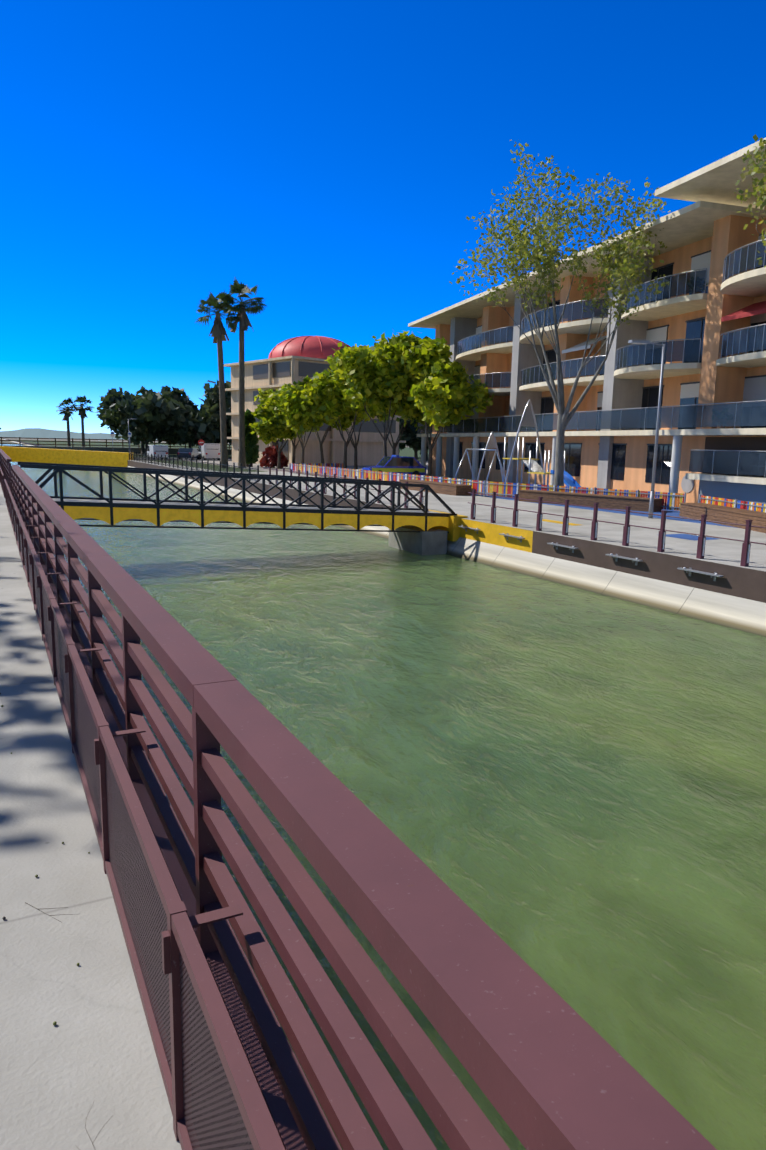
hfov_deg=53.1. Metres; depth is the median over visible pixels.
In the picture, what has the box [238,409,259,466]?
small cypress tree
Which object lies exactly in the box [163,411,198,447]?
tree
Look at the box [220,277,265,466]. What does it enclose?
palm
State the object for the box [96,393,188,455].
tree
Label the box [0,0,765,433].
sky
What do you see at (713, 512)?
wooden planters
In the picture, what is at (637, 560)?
canal wall lamps
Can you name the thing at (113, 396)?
tree
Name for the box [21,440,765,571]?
bank paving
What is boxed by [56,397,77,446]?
palm
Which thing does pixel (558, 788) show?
canal water
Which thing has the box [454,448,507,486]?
swings
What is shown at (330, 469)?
playground fence
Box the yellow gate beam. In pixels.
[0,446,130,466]
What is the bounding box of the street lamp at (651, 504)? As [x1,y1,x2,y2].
[628,340,665,517]
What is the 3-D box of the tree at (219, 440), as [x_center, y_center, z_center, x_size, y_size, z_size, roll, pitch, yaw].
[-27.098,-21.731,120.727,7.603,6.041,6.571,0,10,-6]
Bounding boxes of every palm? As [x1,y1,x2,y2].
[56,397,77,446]
[70,395,93,446]
[195,290,240,467]
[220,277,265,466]
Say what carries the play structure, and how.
on the bank paving
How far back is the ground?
3.10 m
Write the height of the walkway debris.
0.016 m
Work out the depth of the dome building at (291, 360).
85.24 m
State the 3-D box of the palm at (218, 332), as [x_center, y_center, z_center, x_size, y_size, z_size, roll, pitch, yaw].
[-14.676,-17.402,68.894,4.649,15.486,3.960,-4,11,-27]
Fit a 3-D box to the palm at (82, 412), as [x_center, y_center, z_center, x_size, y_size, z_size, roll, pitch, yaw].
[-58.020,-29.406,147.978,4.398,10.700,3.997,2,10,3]
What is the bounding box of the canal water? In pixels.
[0,444,765,1149]
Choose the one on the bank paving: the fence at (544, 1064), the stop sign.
the stop sign
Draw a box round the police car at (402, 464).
[362,455,425,474]
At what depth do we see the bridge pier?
26.73 m
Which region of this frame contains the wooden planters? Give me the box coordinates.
[399,479,765,532]
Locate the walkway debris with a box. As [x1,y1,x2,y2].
[0,693,107,1149]
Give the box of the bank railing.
[128,451,258,480]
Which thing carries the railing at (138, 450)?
on the bank paving
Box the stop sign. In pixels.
[198,439,203,458]
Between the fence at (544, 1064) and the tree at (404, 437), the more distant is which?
the tree at (404, 437)
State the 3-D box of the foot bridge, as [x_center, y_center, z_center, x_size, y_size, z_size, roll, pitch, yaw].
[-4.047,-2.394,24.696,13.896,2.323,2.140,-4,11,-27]
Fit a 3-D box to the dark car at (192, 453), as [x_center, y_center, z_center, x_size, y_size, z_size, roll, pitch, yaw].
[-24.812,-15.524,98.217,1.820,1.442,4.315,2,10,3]
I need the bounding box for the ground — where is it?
[0,437,765,1149]
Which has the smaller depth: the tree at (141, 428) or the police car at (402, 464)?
the police car at (402, 464)
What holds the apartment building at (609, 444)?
on the bank paving
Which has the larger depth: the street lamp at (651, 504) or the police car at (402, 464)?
the police car at (402, 464)
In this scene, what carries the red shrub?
on the bank paving
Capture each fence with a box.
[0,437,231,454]
[0,448,716,1149]
[263,467,765,566]
[289,463,765,511]
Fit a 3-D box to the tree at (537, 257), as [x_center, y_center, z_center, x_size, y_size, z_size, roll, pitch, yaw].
[7.871,-11.257,35.338,9.749,15.618,7.846,6,11,25]
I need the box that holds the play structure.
[477,399,580,492]
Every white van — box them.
[147,445,167,458]
[199,443,220,459]
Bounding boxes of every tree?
[95,386,165,453]
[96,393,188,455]
[135,380,231,451]
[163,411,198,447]
[189,432,231,448]
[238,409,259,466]
[399,415,431,459]
[399,422,428,459]
[399,443,405,450]
[449,140,670,485]
[734,134,765,266]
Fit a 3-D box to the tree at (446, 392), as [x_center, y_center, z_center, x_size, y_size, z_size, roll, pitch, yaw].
[4.061,-11.435,52.987,7.280,9.875,7.440,-4,11,-27]
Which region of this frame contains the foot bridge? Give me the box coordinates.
[18,462,456,532]
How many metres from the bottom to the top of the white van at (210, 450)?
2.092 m
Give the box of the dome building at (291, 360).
[224,336,405,465]
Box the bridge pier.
[388,510,467,554]
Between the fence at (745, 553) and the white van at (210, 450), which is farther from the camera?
the white van at (210, 450)
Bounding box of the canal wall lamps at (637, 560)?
[458,525,723,580]
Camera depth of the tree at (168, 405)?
110.26 m
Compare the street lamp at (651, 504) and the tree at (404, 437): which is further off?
the tree at (404, 437)
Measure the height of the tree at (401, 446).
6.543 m
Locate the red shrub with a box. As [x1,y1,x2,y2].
[259,445,288,467]
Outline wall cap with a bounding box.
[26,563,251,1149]
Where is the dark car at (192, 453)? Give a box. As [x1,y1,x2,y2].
[177,448,200,459]
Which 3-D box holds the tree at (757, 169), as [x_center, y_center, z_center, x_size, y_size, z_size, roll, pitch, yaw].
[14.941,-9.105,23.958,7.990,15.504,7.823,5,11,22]
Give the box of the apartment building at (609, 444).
[408,137,765,504]

